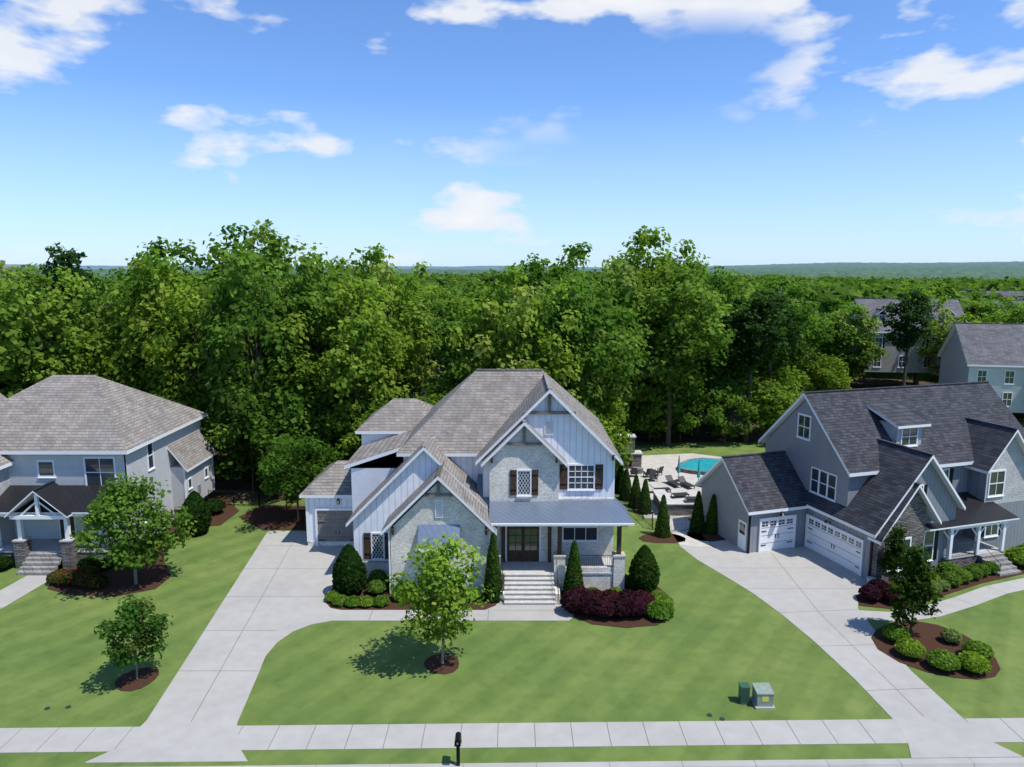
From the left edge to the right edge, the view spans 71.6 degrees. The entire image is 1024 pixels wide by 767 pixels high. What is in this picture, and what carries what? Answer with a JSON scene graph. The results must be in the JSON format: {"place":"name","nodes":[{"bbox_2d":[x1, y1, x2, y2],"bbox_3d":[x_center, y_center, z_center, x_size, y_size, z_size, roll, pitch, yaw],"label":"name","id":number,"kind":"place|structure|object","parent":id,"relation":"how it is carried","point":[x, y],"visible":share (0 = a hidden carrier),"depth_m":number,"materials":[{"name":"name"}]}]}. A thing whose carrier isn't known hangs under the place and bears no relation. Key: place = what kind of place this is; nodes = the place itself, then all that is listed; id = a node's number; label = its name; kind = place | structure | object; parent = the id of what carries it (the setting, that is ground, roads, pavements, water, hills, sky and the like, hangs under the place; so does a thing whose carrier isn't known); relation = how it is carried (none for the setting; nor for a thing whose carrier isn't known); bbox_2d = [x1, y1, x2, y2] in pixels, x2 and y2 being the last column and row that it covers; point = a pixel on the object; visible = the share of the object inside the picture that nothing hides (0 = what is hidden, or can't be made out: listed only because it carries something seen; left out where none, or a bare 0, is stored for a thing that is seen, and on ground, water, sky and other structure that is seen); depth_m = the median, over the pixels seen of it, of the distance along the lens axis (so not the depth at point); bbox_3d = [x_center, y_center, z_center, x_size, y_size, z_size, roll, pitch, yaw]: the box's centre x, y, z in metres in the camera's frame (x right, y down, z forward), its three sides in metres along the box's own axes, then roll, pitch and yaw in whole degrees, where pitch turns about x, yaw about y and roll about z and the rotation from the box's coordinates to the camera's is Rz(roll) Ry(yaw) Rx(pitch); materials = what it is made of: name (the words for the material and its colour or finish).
{"place":"outdoors","nodes":[
{"label":"outdoors","id":0,"kind":"place"},
{"bbox_2d":[0,375,217,574],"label":"house","id":1,"kind":"structure","parent":0,"point":[69,444],"depth_m":50.90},
{"bbox_2d":[85,531,572,762],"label":"driveway pavement","id":2,"kind":"structure","parent":0,"point":[281,587],"depth_m":39.30,"materials":[{"name":"concrete"}]},
{"bbox_2d":[0,418,1023,766],"bbox_3d":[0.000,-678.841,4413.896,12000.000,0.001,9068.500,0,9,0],"label":"ground","id":3,"kind":"structure","parent":0,"point":[708,646],"depth_m":35.99,"materials":[{"name":"green plant"}]},
{"bbox_2d":[0,575,46,608],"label":"walkway","id":4,"kind":"structure","parent":3,"relation":"on","point":[16,590],"depth_m":45.23,"materials":[{"name":"concrete"}]},
{"bbox_2d":[93,594,173,678],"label":"crape tree","id":5,"kind":"object","parent":3,"relation":"on","point":[133,616],"visible":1,"depth_m":34.49,"materials":[{"name":"green plant"}]},
{"bbox_2d":[115,667,158,690],"bbox_3d":[-18.633,14.654,35.221,1.884,0.026,2.091,0,9,0],"label":"mulch bed","id":6,"kind":"object","parent":3,"relation":"on","point":[128,681],"visible":0.99,"depth_m":35.15,"materials":[{"name":"soil"}]},
{"bbox_2d":[47,496,238,595],"bbox_3d":[-26.450,11.673,54.041,7.700,0.026,19.900,0,9,0],"label":"bed","id":7,"kind":"object","parent":3,"relation":"on","point":[121,582],"depth_m":46.69,"materials":[{"name":"soil"}]},
{"bbox_2d":[69,471,196,584],"bbox_3d":[-24.050,9.241,45.703,6.979,7.651,6.428,-3,9,-17],"label":"tree","id":8,"kind":"object","parent":7,"relation":"on","point":[114,503],"visible":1,"depth_m":44.15,"materials":[{"name":"green plant"}]},
{"bbox_2d":[179,490,211,536],"bbox_3d":[-24.326,9.917,54.421,2.471,3.569,2.464,9,13,44],"label":"shrub","id":9,"kind":"object","parent":3,"relation":"on","point":[196,504],"visible":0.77,"depth_m":53.84,"materials":[{"name":"green plant"}]},
{"bbox_2d":[239,505,306,529],"bbox_3d":[-18.850,10.977,58.437,7.300,0.026,6.000,0,9,0],"label":"mulch bed","id":10,"kind":"object","parent":3,"relation":"on","point":[271,517],"visible":0.62,"depth_m":58.25,"materials":[{"name":"soil"}]},
{"bbox_2d":[257,430,344,521],"bbox_3d":[-17.346,7.461,56.231,6.593,7.872,7.277,1,9,9],"label":"maple tree","id":11,"kind":"object","parent":3,"relation":"on","point":[280,467],"visible":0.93,"depth_m":55.89,"materials":[{"name":"green plant"}]},
{"bbox_2d":[335,396,387,458],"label":"tree","id":12,"kind":"object","parent":3,"relation":"on","point":[353,445],"visible":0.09,"depth_m":62.42,"materials":[{"name":"green plant"}]},
{"bbox_2d":[327,579,496,609],"bbox_3d":[-6.525,12.926,46.130,11.450,0.026,7.520,0,9,0],"label":"bed","id":13,"kind":"object","parent":3,"relation":"on","point":[392,604],"visible":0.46,"depth_m":42.92,"materials":[{"name":"soil"}]},
{"bbox_2d":[332,544,366,596],"bbox_3d":[-10.128,11.608,44.254,2.240,3.399,2.246,-4,10,-26],"label":"shrub","id":14,"kind":"object","parent":13,"relation":"on","point":[349,574],"visible":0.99,"depth_m":43.64,"materials":[{"name":"green plant"}]},
{"bbox_2d":[482,532,502,602],"bbox_3d":[-1.159,11.204,43.481,1.467,4.390,1.403,-5,10,-27],"label":"arborvitae shrub","id":15,"kind":"object","parent":13,"relation":"on","point":[493,579],"visible":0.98,"depth_m":43.19,"materials":[{"name":"green plant"}]},
{"bbox_2d":[385,532,493,663],"bbox_3d":[-3.906,11.079,35.743,4.355,7.144,5.199,8,12,40],"label":"lawn tree","id":16,"kind":"object","parent":3,"relation":"on","point":[449,592],"visible":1,"depth_m":35.15,"materials":[{"name":"green plant"}]},
{"bbox_2d":[424,653,458,673],"bbox_3d":[-3.634,14.436,36.593,1.821,0.026,1.964,0,9,0],"label":"mulch bed","id":17,"kind":"object","parent":3,"relation":"on","point":[432,663],"visible":0.99,"depth_m":36.49,"materials":[{"name":"soil"}]},
{"bbox_2d":[299,369,634,604],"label":"house","id":18,"kind":"structure","parent":3,"relation":"on","point":[520,463],"depth_m":46.08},
{"bbox_2d":[208,431,765,532],"bbox_3d":[5.846,9.323,64.352,59.552,1.450,26.934,-5,10,-28],"label":"metal fence","id":19,"kind":"object","parent":3,"relation":"on","point":[640,513],"visible":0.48,"depth_m":61.13,"materials":[{"name":"black"}]},
{"bbox_2d":[560,584,668,627],"bbox_3d":[6.674,13.387,43.220,6.828,0.026,6.265,-4,10,-25],"label":"bed","id":20,"kind":"object","parent":3,"relation":"on","point":[642,620],"visible":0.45,"depth_m":41.08,"materials":[{"name":"soil"}]},
{"bbox_2d":[559,590,581,613],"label":"purple shrub","id":21,"kind":"object","parent":20,"relation":"on","point":[569,600],"visible":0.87,"depth_m":41.50,"materials":[{"name":"purple plant"}]},
{"bbox_2d":[562,540,584,593],"bbox_3d":[3.860,11.463,44.029,1.473,3.679,1.540,-9,13,-44],"label":"arborvitae shrub","id":22,"kind":"object","parent":20,"relation":"on","point":[573,577],"visible":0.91,"depth_m":43.70,"materials":[{"name":"green plant"}]},
{"bbox_2d":[578,593,598,616],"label":"purple shrub","id":23,"kind":"object","parent":20,"relation":"on","point":[587,604],"visible":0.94,"depth_m":41.12,"materials":[{"name":"purple plant"}]},
{"bbox_2d":[594,596,614,617],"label":"purple shrub","id":24,"kind":"object","parent":20,"relation":"on","point":[604,607],"visible":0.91,"depth_m":40.93,"materials":[{"name":"purple plant"}]},
{"bbox_2d":[626,596,646,617],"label":"purple shrub","id":25,"kind":"object","parent":20,"relation":"on","point":[637,605],"visible":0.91,"depth_m":41.03,"materials":[{"name":"purple plant"}]},
{"bbox_2d":[628,544,660,591],"bbox_3d":[8.313,11.641,44.552,2.061,3.229,2.067,2,9,10],"label":"shrub","id":26,"kind":"object","parent":20,"relation":"on","point":[644,572],"visible":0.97,"depth_m":43.97,"materials":[{"name":"green plant"}]},
{"bbox_2d":[644,599,674,619],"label":"shrub","id":27,"kind":"object","parent":20,"relation":"on","point":[660,609],"visible":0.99,"depth_m":41.02,"materials":[{"name":"green plant"}]},
{"bbox_2d":[593,357,660,434],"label":"tree","id":28,"kind":"object","parent":3,"relation":"on","point":[641,407],"visible":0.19,"depth_m":80.49,"materials":[{"name":"green plant"}]},
{"bbox_2d":[583,260,671,437],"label":"tree","id":29,"kind":"object","parent":3,"relation":"on","point":[627,289],"visible":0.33,"depth_m":77.49,"materials":[{"name":"green plant"}]},
{"bbox_2d":[626,387,687,442],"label":"tree","id":30,"kind":"object","parent":3,"relation":"on","point":[649,427],"visible":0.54,"depth_m":81.67,"materials":[{"name":"green plant"}]},
{"bbox_2d":[639,533,685,542],"bbox_3d":[11.368,11.700,53.869,3.583,0.026,2.129,0,9,0],"label":"mulch bed","id":31,"kind":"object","parent":3,"relation":"on","point":[651,537],"depth_m":53.48,"materials":[{"name":"soil"}]},
{"bbox_2d":[654,494,671,537],"bbox_3d":[11.504,10.040,54.046,1.332,3.344,1.393,5,10,29],"label":"arborvitae shrub","id":32,"kind":"object","parent":31,"relation":"on","point":[662,527],"visible":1,"depth_m":53.73,"materials":[{"name":"green plant"}]},
{"bbox_2d":[613,264,734,446],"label":"tree","id":33,"kind":"object","parent":3,"relation":"on","point":[680,362],"visible":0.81,"depth_m":77.07,"materials":[{"name":"green plant"}]},
{"bbox_2d":[654,375,711,441],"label":"tree","id":34,"kind":"object","parent":3,"relation":"on","point":[688,419],"visible":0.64,"depth_m":81.40,"materials":[{"name":"green plant"}]},
{"bbox_2d":[687,531,724,541],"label":"mulch bed","id":35,"kind":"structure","parent":3,"relation":"on","point":[709,537],"depth_m":53.88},
{"bbox_2d":[689,491,704,533],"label":"arborvitae shrub","id":36,"kind":"object","parent":35,"relation":"on","point":[697,524],"visible":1,"depth_m":54.64,"materials":[{"name":"green plant"}]},
{"bbox_2d":[705,494,717,534],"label":"arborvitae shrub","id":37,"kind":"object","parent":3,"relation":"on","point":[711,523],"visible":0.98,"depth_m":54.43,"materials":[{"name":"green plant"}]},
{"bbox_2d":[701,378,759,443],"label":"tree","id":38,"kind":"object","parent":3,"relation":"on","point":[717,415],"visible":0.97,"depth_m":81.45,"materials":[{"name":"green plant"}]},
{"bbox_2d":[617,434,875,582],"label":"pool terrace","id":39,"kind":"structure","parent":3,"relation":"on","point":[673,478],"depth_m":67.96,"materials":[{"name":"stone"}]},
{"bbox_2d":[750,683,774,709],"bbox_3d":[11.700,14.571,33.137,0.900,0.850,0.900,0,9,0],"label":"utility box","id":40,"kind":"object","parent":3,"relation":"on","point":[762,696],"visible":0.97,"depth_m":32.83,"materials":[{"name":"metal"}]},
{"bbox_2d":[695,381,1023,580],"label":"house","id":41,"kind":"structure","parent":3,"relation":"on","point":[848,478],"depth_m":50.68,"materials":[{"name":"grey"}]},
{"bbox_2d":[871,620,1000,679],"bbox_3d":[22.468,14.192,38.134,5.817,0.026,6.019,0,9,0],"label":"mulch bed","id":42,"kind":"object","parent":3,"relation":"on","point":[927,635],"visible":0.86,"depth_m":38.03,"materials":[{"name":"soil"}]},
{"bbox_2d":[881,624,910,641],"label":"light shrub","id":43,"kind":"object","parent":42,"relation":"on","point":[894,632],"visible":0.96,"depth_m":38.53,"materials":[{"name":"green plant"}]},
{"bbox_2d":[894,638,926,657],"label":"light shrub","id":44,"kind":"object","parent":42,"relation":"on","point":[910,647],"visible":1,"depth_m":36.90,"materials":[{"name":"green plant"}]},
{"bbox_2d":[889,540,944,633],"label":"tree","id":45,"kind":"object","parent":42,"relation":"on","point":[913,590],"visible":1,"depth_m":38.58,"materials":[{"name":"green plant"}]},
{"bbox_2d":[924,648,961,670],"bbox_3d":[21.881,14.034,36.042,1.618,0.961,1.600,8,12,41],"label":"light shrub","id":46,"kind":"object","parent":42,"relation":"on","point":[943,659],"visible":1,"depth_m":35.69,"materials":[{"name":"green plant"}]},
{"bbox_2d":[956,650,991,673],"bbox_3d":[23.301,14.069,35.823,1.600,0.961,1.618,5,10,29],"label":"light shrub","id":47,"kind":"object","parent":42,"relation":"on","point":[973,662],"visible":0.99,"depth_m":35.47,"materials":[{"name":"green plant"}]},
{"bbox_2d":[961,640,993,659],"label":"light shrub","id":48,"kind":"object","parent":42,"relation":"on","point":[983,648],"visible":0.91,"depth_m":36.76,"materials":[{"name":"green plant"}]},
{"bbox_2d":[856,559,1023,608],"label":"bed","id":49,"kind":"object","parent":3,"relation":"on","point":[882,602],"visible":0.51,"depth_m":45.22,"materials":[{"name":"soil"}]},
{"bbox_2d":[858,584,882,600],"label":"purple shrub","id":50,"kind":"object","parent":49,"relation":"on","point":[869,592],"visible":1,"depth_m":43.19,"materials":[{"name":"purple plant"}]},
{"bbox_2d":[876,522,909,582],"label":"tree","id":51,"kind":"object","parent":49,"relation":"on","point":[891,561],"visible":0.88,"depth_m":44.59,"materials":[{"name":"green plant"}]},
{"bbox_2d":[859,578,1023,620],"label":"pavement","id":52,"kind":"structure","parent":3,"relation":"on","point":[970,599],"depth_m":43.59,"materials":[{"name":"concrete"}]},
{"bbox_2d":[0,718,1023,752],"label":"sidewalk pavement","id":53,"kind":"structure","parent":0,"point":[473,735],"depth_m":30.93,"materials":[{"name":"concrete"}]},
{"bbox_2d":[205,373,1023,500],"bbox_3d":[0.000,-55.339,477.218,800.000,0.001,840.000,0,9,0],"label":"forest floor","id":54,"kind":"structure","parent":0,"point":[243,483],"depth_m":85.33,"materials":[{"name":"soil"}]},
{"bbox_2d":[0,260,54,393],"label":"tree","id":55,"kind":"object","parent":54,"relation":"on","point":[7,270],"visible":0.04,"depth_m":77.23,"materials":[{"name":"green plant"}]},
{"bbox_2d":[0,277,114,397],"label":"tree","id":56,"kind":"object","parent":54,"relation":"on","point":[90,322],"visible":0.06,"depth_m":75.46,"materials":[{"name":"green plant"}]},
{"bbox_2d":[29,242,102,338],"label":"pine tree","id":57,"kind":"object","parent":54,"relation":"on","point":[67,258],"visible":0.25,"depth_m":82.61,"materials":[{"name":"green plant"}]},
{"bbox_2d":[0,262,134,397],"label":"tree","id":58,"kind":"object","parent":54,"relation":"on","point":[49,315],"visible":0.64,"depth_m":68.00,"materials":[{"name":"green plant"}]},
{"bbox_2d":[77,268,120,361],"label":"tree","id":59,"kind":"object","parent":54,"relation":"on","point":[104,287],"visible":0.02,"depth_m":94.81,"materials":[{"name":"green plant"}]},
{"bbox_2d":[63,289,145,390],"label":"tree","id":60,"kind":"object","parent":54,"relation":"on","point":[102,315],"visible":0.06,"depth_m":82.69,"materials":[{"name":"green plant"}]},
{"bbox_2d":[94,247,219,400],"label":"tree","id":61,"kind":"object","parent":54,"relation":"on","point":[148,380],"visible":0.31,"depth_m":70.07,"materials":[{"name":"green plant"}]},
{"bbox_2d":[106,236,212,362],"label":"tree","id":62,"kind":"object","parent":54,"relation":"on","point":[120,276],"visible":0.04,"depth_m":81.97,"materials":[{"name":"green plant"}]},
{"bbox_2d":[111,278,235,392],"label":"tree","id":63,"kind":"object","parent":54,"relation":"on","point":[146,311],"visible":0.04,"depth_m":74.29,"materials":[{"name":"green plant"}]},
{"bbox_2d":[171,385,228,458],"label":"tree","id":64,"kind":"object","parent":54,"relation":"on","point":[183,400],"visible":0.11,"depth_m":67.50,"materials":[{"name":"green plant"}]},
{"bbox_2d":[141,273,265,435],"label":"tree","id":65,"kind":"object","parent":54,"relation":"on","point":[159,346],"visible":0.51,"depth_m":66.85,"materials":[{"name":"green plant"}]},
{"bbox_2d":[200,376,291,490],"bbox_3d":[-23.610,4.671,64.477,8.128,10.851,8.264,0,9,0],"label":"tree","id":66,"kind":"object","parent":54,"relation":"on","point":[223,433],"visible":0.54,"depth_m":63.05,"materials":[{"name":"green plant"}]},
{"bbox_2d":[194,239,329,480],"bbox_3d":[-23.609,-1.651,65.421,12.406,23.054,14.351,-1,9,-5],"label":"tree","id":67,"kind":"object","parent":54,"relation":"on","point":[227,343],"visible":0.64,"depth_m":63.47,"materials":[{"name":"green plant"}]},
{"bbox_2d":[203,219,329,379],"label":"tree","id":68,"kind":"object","parent":54,"relation":"on","point":[273,249],"visible":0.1,"depth_m":77.16,"materials":[{"name":"green plant"}]},
{"bbox_2d":[236,385,335,483],"bbox_3d":[-20.024,5.227,63.941,8.588,9.898,8.732,-6,11,-32],"label":"tree","id":69,"kind":"object","parent":54,"relation":"on","point":[292,422],"visible":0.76,"depth_m":62.62,"materials":[{"name":"green plant"}]},
{"bbox_2d":[252,251,387,453],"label":"tree","id":70,"kind":"object","parent":54,"relation":"on","point":[307,305],"visible":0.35,"depth_m":67.10,"materials":[{"name":"green plant"}]},
{"bbox_2d":[304,404,361,468],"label":"tree","id":71,"kind":"object","parent":54,"relation":"on","point":[335,424],"visible":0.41,"depth_m":63.62,"materials":[{"name":"green plant"}]},
{"bbox_2d":[274,273,413,442],"bbox_3d":[-14.268,-0.371,67.225,11.924,19.926,13.793,8,12,42],"label":"tree","id":72,"kind":"object","parent":54,"relation":"on","point":[377,371],"visible":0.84,"depth_m":64.44,"materials":[{"name":"green plant"}]},
{"bbox_2d":[317,242,444,412],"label":"tree","id":73,"kind":"object","parent":54,"relation":"on","point":[417,330],"visible":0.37,"depth_m":76.50,"materials":[{"name":"green plant"}]},
{"bbox_2d":[349,263,438,390],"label":"tree","id":74,"kind":"object","parent":54,"relation":"on","point":[425,314],"visible":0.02,"depth_m":86.82,"materials":[{"name":"green plant"}]},
{"bbox_2d":[396,334,458,402],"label":"tree","id":75,"kind":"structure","parent":54,"relation":"on","point":[421,389],"depth_m":99.00,"materials":[{"name":"green"}]},
{"bbox_2d":[409,292,453,375],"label":"tree","id":76,"kind":"object","parent":54,"relation":"on","point":[434,308],"visible":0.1,"depth_m":98.31,"materials":[{"name":"green plant"}]},
{"bbox_2d":[419,285,550,395],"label":"tree","id":77,"kind":"object","parent":54,"relation":"on","point":[448,323],"visible":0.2,"depth_m":68.42,"materials":[{"name":"green plant"}]},
{"bbox_2d":[0,261,1023,381],"bbox_3d":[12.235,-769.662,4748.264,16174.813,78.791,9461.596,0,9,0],"label":"forest trees","id":78,"kind":"object","parent":54,"relation":"on","point":[998,270],"depth_m":410.07,"materials":[{"name":"plant"}]},
{"bbox_2d":[441,262,585,403],"bbox_3d":[0.168,-0.456,64.598,13.634,20.919,12.161,-6,11,-32],"label":"tree","id":79,"kind":"object","parent":54,"relation":"on","point":[509,325],"visible":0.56,"depth_m":62.69,"materials":[{"name":"green plant"}]},
{"bbox_2d":[503,252,573,344],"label":"tree","id":80,"kind":"object","parent":54,"relation":"on","point":[537,268],"visible":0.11,"depth_m":80.03,"materials":[{"name":"green plant"}]},
{"bbox_2d":[517,269,647,410],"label":"tree","id":81,"kind":"object","parent":54,"relation":"on","point":[599,362],"visible":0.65,"depth_m":66.31,"materials":[{"name":"green plant"}]},
{"bbox_2d":[525,270,649,412],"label":"tree","id":82,"kind":"object","parent":54,"relation":"on","point":[621,318],"visible":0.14,"depth_m":71.51,"materials":[{"name":"green plant"}]},
{"bbox_2d":[546,242,643,342],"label":"tree","id":83,"kind":"object","parent":54,"relation":"on","point":[579,252],"visible":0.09,"depth_m":81.50,"materials":[{"name":"green plant"}]},
{"bbox_2d":[590,386,628,435],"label":"tree","id":84,"kind":"object","parent":54,"relation":"on","point":[615,412],"visible":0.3,"depth_m":75.38,"materials":[{"name":"green plant"}]},
{"bbox_2d":[588,408,632,449],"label":"tree","id":85,"kind":"object","parent":54,"relation":"on","point":[603,420],"visible":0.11,"depth_m":67.94,"materials":[{"name":"green plant"}]},
{"bbox_2d":[602,225,709,417],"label":"tree","id":86,"kind":"object","parent":54,"relation":"on","point":[643,239],"visible":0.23,"depth_m":84.80,"materials":[{"name":"green plant"}]},
{"bbox_2d":[652,303,763,434],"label":"tree","id":87,"kind":"object","parent":54,"relation":"on","point":[712,368],"visible":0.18,"depth_m":83.86,"materials":[{"name":"green plant"}]},
{"bbox_2d":[692,265,780,427],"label":"tree","id":88,"kind":"object","parent":54,"relation":"on","point":[724,282],"visible":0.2,"depth_m":88.50,"materials":[{"name":"green plant"}]},
{"bbox_2d":[713,292,792,441],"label":"pine tree","id":89,"kind":"object","parent":54,"relation":"on","point":[751,343],"visible":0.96,"depth_m":80.82,"materials":[{"name":"green plant"}]},
{"bbox_2d":[738,378,800,433],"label":"tree","id":90,"kind":"object","parent":54,"relation":"on","point":[770,392],"visible":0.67,"depth_m":82.45,"materials":[{"name":"green plant"}]},
{"bbox_2d":[737,287,806,429],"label":"pine tree","id":91,"kind":"object","parent":54,"relation":"on","point":[781,299],"visible":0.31,"depth_m":84.85,"materials":[{"name":"green plant"}]},
{"bbox_2d":[751,365,809,424],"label":"tree","id":92,"kind":"object","parent":54,"relation":"on","point":[783,376],"visible":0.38,"depth_m":86.33,"materials":[{"name":"green plant"}]},
{"bbox_2d":[744,274,834,379],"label":"tree","id":93,"kind":"object","parent":54,"relation":"on","point":[814,331],"visible":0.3,"depth_m":94.92,"materials":[{"name":"green plant"}]},
{"bbox_2d":[795,354,852,391],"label":"tree","id":94,"kind":"object","parent":54,"relation":"on","point":[829,372],"visible":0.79,"depth_m":99.81,"materials":[{"name":"green plant"}]},
{"bbox_2d":[806,301,891,388],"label":"tree","id":95,"kind":"object","parent":54,"relation":"on","point":[856,357],"visible":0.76,"depth_m":111.06,"materials":[{"name":"green plant"}]},
{"bbox_2d":[843,298,968,375],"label":"house","id":96,"kind":"structure","parent":54,"relation":"on","point":[895,362],"depth_m":113.25,"materials":[{"name":"grey"}]},
{"bbox_2d":[880,287,936,385],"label":"pine tree","id":97,"kind":"object","parent":54,"relation":"on","point":[908,330],"visible":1,"depth_m":100.90,"materials":[{"name":"green plant"}]},
{"bbox_2d":[898,284,952,384],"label":"tree","id":98,"kind":"object","parent":54,"relation":"on","point":[923,292],"visible":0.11,"depth_m":113.74,"materials":[{"name":"green plant"}]},
{"bbox_2d":[915,313,1001,374],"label":"tree","id":99,"kind":"object","parent":54,"relation":"on","point":[941,337],"visible":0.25,"depth_m":108.69,"materials":[{"name":"green plant"}]},
{"bbox_2d":[937,322,1023,412],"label":"house","id":100,"kind":"structure","parent":54,"relation":"on","point":[992,354],"depth_m":94.88,"materials":[{"name":"grey"}]},
{"bbox_2d":[964,299,1005,322],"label":"tree","id":101,"kind":"object","parent":54,"relation":"on","point":[984,307],"visible":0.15,"depth_m":125.09,"materials":[{"name":"green plant"}]},
{"bbox_2d":[679,540,1022,757],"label":"driveway pavement","id":102,"kind":"structure","parent":0,"point":[810,593],"depth_m":39.96,"materials":[{"name":"concrete"}]},
{"label":"street","id":103,"kind":"structure","parent":0,"visible":0},
{"bbox_2d":[165,757,1023,766],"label":"road kerb","id":104,"kind":"structure","parent":103,"relation":"on","point":[968,762],"depth_m":29.18,"materials":[{"name":"concrete"}]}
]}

